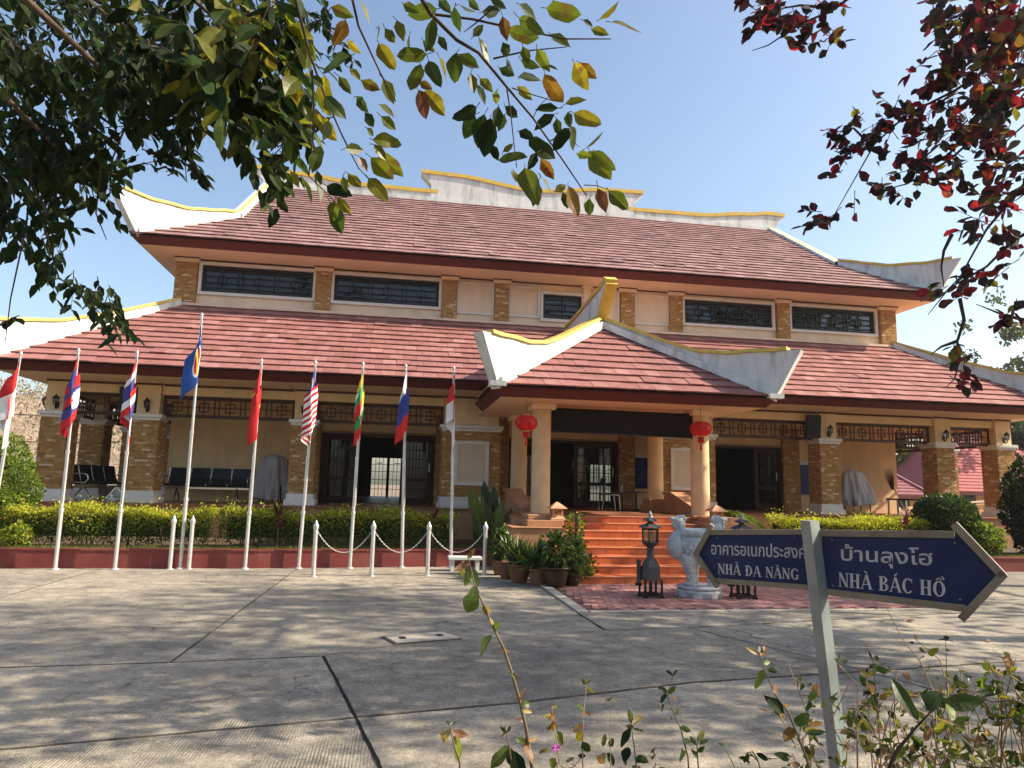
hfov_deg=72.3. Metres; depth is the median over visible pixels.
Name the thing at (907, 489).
house
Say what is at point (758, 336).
assembly hall
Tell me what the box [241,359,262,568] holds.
flagpole
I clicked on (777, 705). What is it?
weed
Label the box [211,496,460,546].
hedge
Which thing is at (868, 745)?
shrub
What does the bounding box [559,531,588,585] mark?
potted plant
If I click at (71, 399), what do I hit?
flag
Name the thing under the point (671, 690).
weed
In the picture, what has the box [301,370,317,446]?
flag
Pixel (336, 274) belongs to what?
window
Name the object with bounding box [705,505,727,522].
stone lantern
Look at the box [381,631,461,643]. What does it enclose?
drain cover
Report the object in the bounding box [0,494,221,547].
hedge
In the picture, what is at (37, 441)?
power line
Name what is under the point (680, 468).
notice panel
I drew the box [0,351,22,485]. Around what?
flagpole
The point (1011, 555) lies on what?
grass
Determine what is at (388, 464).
rear door
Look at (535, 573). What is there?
potted plant
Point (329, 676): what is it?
parking area
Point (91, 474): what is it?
waiting seats
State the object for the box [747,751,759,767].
shrub
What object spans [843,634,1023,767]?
shrub
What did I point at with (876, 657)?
weed
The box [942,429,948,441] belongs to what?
wall lamp
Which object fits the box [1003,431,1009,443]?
wall lamp
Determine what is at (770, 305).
window
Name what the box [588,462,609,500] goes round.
rear door
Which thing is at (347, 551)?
chain
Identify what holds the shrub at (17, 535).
on the planting bed
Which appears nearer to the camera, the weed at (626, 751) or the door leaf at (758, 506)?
the weed at (626, 751)
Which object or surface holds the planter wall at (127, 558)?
on the parking area
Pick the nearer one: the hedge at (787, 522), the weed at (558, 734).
the weed at (558, 734)
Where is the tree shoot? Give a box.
[887,678,985,767]
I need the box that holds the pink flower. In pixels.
[552,744,560,751]
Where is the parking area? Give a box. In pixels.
[0,564,1023,767]
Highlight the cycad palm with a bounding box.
[716,510,764,528]
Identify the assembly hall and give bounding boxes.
[0,164,1023,556]
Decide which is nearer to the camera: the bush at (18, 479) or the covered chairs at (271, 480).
the bush at (18, 479)
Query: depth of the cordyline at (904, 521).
15.78 m
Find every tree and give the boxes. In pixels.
[0,0,640,354]
[734,0,1023,397]
[895,439,921,466]
[953,285,1023,371]
[1010,421,1023,473]
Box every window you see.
[197,261,315,301]
[330,271,441,309]
[540,291,582,322]
[683,296,775,330]
[789,303,878,336]
[899,500,909,507]
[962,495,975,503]
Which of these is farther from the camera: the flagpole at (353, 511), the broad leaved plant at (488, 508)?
the broad leaved plant at (488, 508)
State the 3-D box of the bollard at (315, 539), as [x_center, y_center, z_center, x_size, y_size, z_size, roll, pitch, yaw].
[-3.379,2.813,12.008,0.130,0.945,0.130,3,-8,-9]
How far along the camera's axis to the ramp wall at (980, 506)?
28.06 m
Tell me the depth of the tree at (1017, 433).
44.19 m
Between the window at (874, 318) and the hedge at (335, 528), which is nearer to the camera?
the hedge at (335, 528)
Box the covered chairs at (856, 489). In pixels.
[840,469,876,513]
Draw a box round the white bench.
[448,556,481,570]
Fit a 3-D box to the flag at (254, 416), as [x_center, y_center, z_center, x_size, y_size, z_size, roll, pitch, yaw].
[-4.800,0.437,13.092,0.176,1.492,0.139,3,-8,-9]
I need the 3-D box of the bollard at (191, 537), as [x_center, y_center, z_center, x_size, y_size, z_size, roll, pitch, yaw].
[-5.783,2.849,12.626,0.130,0.945,0.130,3,-8,-9]
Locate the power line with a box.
[10,414,120,442]
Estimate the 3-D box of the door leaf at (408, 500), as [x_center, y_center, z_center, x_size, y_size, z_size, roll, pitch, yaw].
[-2.727,2.461,19.846,0.860,1.850,0.080,3,-8,-9]
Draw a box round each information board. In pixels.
[635,454,647,487]
[800,461,809,493]
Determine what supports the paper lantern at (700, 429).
hanging from the assembly hall
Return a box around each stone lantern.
[547,502,566,519]
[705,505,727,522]
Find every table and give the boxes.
[611,492,633,510]
[625,491,646,510]
[886,498,917,513]
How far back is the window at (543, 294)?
21.21 m
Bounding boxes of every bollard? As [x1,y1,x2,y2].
[166,515,176,569]
[185,515,195,568]
[309,520,318,576]
[367,521,375,575]
[424,521,431,575]
[481,522,487,574]
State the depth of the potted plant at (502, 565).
12.17 m
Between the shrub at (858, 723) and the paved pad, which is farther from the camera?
the paved pad
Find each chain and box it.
[318,532,369,552]
[375,531,425,552]
[431,532,483,552]
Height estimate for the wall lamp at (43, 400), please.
0.373 m
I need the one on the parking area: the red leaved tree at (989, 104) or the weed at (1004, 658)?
the red leaved tree at (989, 104)
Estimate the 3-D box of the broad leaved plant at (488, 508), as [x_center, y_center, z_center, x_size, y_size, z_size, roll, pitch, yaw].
[-0.440,2.775,14.704,0.990,1.469,0.398,5,-9,-24]
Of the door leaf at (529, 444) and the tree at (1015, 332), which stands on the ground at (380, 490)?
the tree at (1015, 332)
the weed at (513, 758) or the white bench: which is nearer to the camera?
the weed at (513, 758)
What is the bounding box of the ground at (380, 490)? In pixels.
[30,484,609,558]
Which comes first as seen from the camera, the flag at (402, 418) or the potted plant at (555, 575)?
the potted plant at (555, 575)
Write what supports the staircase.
on the paved pad
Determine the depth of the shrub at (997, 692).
1.89 m
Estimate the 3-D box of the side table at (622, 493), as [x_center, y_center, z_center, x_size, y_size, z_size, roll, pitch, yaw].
[2.896,3.083,18.385,0.620,0.480,0.620,3,-8,-9]
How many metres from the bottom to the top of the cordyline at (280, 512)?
0.987 m
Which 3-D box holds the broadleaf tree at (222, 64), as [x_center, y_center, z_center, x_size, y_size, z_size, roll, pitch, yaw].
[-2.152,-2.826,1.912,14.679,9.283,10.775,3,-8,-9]
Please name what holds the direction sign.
on the soil bed
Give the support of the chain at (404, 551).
hanging from the bollard at (372, 548)
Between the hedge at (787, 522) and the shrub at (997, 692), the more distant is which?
the hedge at (787, 522)
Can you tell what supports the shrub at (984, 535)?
on the planting bed
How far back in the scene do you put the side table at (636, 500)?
18.51 m
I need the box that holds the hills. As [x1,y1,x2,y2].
[0,394,121,484]
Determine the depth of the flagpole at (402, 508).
13.62 m
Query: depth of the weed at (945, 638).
2.09 m
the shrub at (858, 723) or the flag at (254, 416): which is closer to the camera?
the shrub at (858, 723)
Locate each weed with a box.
[440,719,466,767]
[454,549,535,767]
[491,725,548,767]
[543,705,562,767]
[573,678,593,767]
[596,698,614,767]
[620,709,648,767]
[657,670,691,767]
[690,730,707,767]
[718,741,749,767]
[745,646,825,767]
[866,646,880,766]
[883,601,955,767]
[938,636,952,767]
[994,651,1023,745]
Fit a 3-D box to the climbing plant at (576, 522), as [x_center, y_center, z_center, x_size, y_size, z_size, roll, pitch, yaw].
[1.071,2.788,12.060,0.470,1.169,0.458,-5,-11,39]
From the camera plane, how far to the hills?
82.91 m
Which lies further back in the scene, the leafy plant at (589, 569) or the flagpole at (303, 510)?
the flagpole at (303, 510)
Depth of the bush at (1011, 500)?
16.68 m
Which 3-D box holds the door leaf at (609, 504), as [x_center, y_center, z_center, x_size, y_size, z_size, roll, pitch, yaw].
[2.425,2.699,20.684,1.230,1.850,0.080,3,-8,-9]
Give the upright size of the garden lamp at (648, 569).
1.270 m
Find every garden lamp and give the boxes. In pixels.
[635,511,664,598]
[727,513,757,598]
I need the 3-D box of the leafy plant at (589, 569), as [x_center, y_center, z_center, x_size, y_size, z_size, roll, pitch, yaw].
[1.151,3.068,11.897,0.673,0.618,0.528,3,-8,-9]
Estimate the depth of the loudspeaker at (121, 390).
16.81 m
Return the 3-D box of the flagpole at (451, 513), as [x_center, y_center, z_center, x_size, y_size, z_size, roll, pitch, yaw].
[-1.171,1.610,14.034,0.176,4.008,0.146,3,-8,-9]
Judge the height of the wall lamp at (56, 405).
0.373 m
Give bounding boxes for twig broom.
[883,468,905,511]
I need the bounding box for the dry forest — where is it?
[0,372,122,469]
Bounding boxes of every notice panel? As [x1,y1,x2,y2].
[453,440,488,485]
[670,448,690,490]
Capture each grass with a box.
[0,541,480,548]
[991,553,1023,556]
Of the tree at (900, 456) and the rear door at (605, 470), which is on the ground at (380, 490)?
the tree at (900, 456)
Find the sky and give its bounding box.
[0,0,1023,489]
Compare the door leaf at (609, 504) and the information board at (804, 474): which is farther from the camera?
the information board at (804, 474)
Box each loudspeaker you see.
[118,386,137,412]
[805,415,820,437]
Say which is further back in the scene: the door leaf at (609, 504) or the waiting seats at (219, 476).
the door leaf at (609, 504)
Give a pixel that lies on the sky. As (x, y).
(693, 118)
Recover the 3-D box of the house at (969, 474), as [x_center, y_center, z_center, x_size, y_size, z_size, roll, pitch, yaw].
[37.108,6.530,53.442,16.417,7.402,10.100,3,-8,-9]
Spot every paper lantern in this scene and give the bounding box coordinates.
[515,408,537,444]
[689,406,711,449]
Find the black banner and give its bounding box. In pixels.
[551,408,692,438]
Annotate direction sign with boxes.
[693,520,1008,767]
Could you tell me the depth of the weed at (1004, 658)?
2.01 m
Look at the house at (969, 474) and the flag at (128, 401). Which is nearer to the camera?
the flag at (128, 401)
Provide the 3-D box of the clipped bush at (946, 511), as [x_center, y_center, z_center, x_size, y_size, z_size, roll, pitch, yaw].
[10.221,3.267,16.523,1.515,1.448,1.506,3,-8,-9]
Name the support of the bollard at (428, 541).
on the parking area
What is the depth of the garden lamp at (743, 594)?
10.63 m
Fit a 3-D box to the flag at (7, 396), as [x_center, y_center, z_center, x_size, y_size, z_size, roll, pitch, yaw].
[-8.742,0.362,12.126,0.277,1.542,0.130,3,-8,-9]
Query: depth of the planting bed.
15.07 m
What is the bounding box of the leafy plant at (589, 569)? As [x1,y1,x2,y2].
[571,546,599,580]
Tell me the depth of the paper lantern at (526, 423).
13.98 m
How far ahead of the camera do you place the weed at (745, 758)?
2.12 m
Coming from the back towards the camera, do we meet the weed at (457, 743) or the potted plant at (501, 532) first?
the potted plant at (501, 532)
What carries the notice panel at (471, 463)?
attached to the assembly hall
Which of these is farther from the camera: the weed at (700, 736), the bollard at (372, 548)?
the bollard at (372, 548)
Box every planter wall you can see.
[0,539,491,567]
[992,557,1023,571]
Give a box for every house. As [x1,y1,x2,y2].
[896,426,1023,503]
[897,474,923,510]
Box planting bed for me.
[6,536,1023,555]
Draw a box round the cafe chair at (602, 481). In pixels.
[598,478,620,512]
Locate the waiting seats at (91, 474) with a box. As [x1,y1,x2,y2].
[70,464,127,500]
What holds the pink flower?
attached to the weed at (558, 734)
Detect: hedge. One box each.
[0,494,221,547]
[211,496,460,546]
[761,506,939,530]
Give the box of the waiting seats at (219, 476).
[162,467,250,501]
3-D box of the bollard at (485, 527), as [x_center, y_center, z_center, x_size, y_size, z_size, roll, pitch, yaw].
[-0.491,2.987,12.755,0.130,0.945,0.130,3,-8,-9]
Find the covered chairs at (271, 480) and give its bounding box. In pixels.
[248,454,288,502]
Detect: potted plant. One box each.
[487,523,510,574]
[496,533,515,578]
[500,535,536,582]
[518,537,555,585]
[537,527,576,587]
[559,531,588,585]
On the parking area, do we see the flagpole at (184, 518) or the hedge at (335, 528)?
the flagpole at (184, 518)
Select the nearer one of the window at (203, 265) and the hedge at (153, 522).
the hedge at (153, 522)
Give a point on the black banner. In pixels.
(619, 422)
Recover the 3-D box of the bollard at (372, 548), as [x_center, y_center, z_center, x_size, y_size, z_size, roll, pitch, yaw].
[-2.436,2.869,12.245,0.130,0.945,0.130,3,-8,-9]
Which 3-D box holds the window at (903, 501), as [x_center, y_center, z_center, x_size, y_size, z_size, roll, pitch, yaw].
[20.521,6.265,36.976,1.000,0.579,0.038,3,-8,-9]
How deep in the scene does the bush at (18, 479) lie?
13.71 m
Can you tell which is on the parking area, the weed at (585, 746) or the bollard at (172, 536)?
the bollard at (172, 536)
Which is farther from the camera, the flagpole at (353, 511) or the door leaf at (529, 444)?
the door leaf at (529, 444)
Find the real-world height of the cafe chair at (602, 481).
0.812 m
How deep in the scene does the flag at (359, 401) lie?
13.61 m
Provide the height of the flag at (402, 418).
1.444 m
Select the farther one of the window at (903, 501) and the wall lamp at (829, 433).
the window at (903, 501)
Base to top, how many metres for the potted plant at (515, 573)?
0.804 m
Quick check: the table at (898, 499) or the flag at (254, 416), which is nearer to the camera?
the flag at (254, 416)
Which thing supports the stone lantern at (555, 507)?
on the assembly hall
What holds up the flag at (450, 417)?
attached to the flagpole at (451, 513)
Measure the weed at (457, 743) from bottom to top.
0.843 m
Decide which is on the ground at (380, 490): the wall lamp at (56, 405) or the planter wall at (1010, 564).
the planter wall at (1010, 564)
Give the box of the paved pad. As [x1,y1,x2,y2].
[539,584,939,613]
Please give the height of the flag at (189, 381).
1.445 m
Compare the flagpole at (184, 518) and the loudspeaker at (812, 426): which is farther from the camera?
the loudspeaker at (812, 426)
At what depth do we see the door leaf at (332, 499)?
19.48 m
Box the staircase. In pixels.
[554,515,720,583]
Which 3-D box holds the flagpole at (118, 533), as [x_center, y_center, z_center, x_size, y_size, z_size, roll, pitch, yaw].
[-6.906,1.310,12.539,0.150,3.913,0.146,3,-8,-9]
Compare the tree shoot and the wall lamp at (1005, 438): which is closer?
the tree shoot
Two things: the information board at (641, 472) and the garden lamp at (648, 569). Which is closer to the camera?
the garden lamp at (648, 569)
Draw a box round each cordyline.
[271,499,291,547]
[426,506,438,546]
[898,510,914,530]
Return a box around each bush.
[0,432,47,539]
[909,492,983,535]
[996,454,1023,553]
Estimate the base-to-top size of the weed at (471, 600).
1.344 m
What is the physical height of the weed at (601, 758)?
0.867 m
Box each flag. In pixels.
[0,362,18,448]
[60,358,79,438]
[120,360,136,444]
[180,327,201,401]
[247,368,261,445]
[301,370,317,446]
[353,372,363,445]
[394,373,408,444]
[446,375,454,445]
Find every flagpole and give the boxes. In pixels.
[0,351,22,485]
[50,348,80,569]
[110,350,138,569]
[176,313,203,568]
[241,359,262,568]
[294,360,316,568]
[346,362,363,568]
[398,364,406,567]
[447,366,454,566]
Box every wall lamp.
[42,395,45,407]
[52,393,59,408]
[143,397,150,412]
[827,424,832,436]
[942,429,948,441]
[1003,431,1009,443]
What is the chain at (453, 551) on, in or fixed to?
hanging from the bollard at (485, 527)
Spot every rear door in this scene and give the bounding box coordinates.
[368,456,406,496]
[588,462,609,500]
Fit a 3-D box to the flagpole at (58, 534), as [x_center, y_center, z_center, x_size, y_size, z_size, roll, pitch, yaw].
[-7.836,1.273,12.362,0.150,3.894,0.146,3,-8,-9]
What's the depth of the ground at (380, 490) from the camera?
137.97 m
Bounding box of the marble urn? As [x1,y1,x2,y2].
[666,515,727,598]
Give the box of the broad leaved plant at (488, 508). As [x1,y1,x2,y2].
[468,481,511,549]
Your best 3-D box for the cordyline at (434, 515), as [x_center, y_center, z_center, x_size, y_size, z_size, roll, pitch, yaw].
[-1.633,2.914,14.179,0.254,0.910,0.476,-3,-9,25]
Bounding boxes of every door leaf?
[321,435,358,502]
[399,438,431,503]
[526,442,531,501]
[573,443,613,507]
[753,449,778,510]
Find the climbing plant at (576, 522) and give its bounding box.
[562,512,588,571]
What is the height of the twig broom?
1.395 m
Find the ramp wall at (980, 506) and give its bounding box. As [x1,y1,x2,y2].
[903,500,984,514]
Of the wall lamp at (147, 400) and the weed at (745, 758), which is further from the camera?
the wall lamp at (147, 400)
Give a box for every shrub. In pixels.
[0,519,34,547]
[556,743,665,767]
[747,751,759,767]
[758,652,956,767]
[765,694,926,767]
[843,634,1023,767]
[933,652,1023,767]
[966,520,1008,556]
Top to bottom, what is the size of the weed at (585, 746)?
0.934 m
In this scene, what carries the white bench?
on the parking area
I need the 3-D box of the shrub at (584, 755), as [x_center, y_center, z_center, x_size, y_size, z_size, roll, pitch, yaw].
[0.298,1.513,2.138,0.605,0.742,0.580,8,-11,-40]
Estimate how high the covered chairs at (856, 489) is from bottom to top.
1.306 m
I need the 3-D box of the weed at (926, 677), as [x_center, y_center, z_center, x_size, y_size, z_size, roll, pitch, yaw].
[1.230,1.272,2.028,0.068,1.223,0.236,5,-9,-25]
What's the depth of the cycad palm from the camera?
16.12 m
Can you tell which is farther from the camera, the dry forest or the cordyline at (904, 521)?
the dry forest
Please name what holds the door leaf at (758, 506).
in the assembly hall

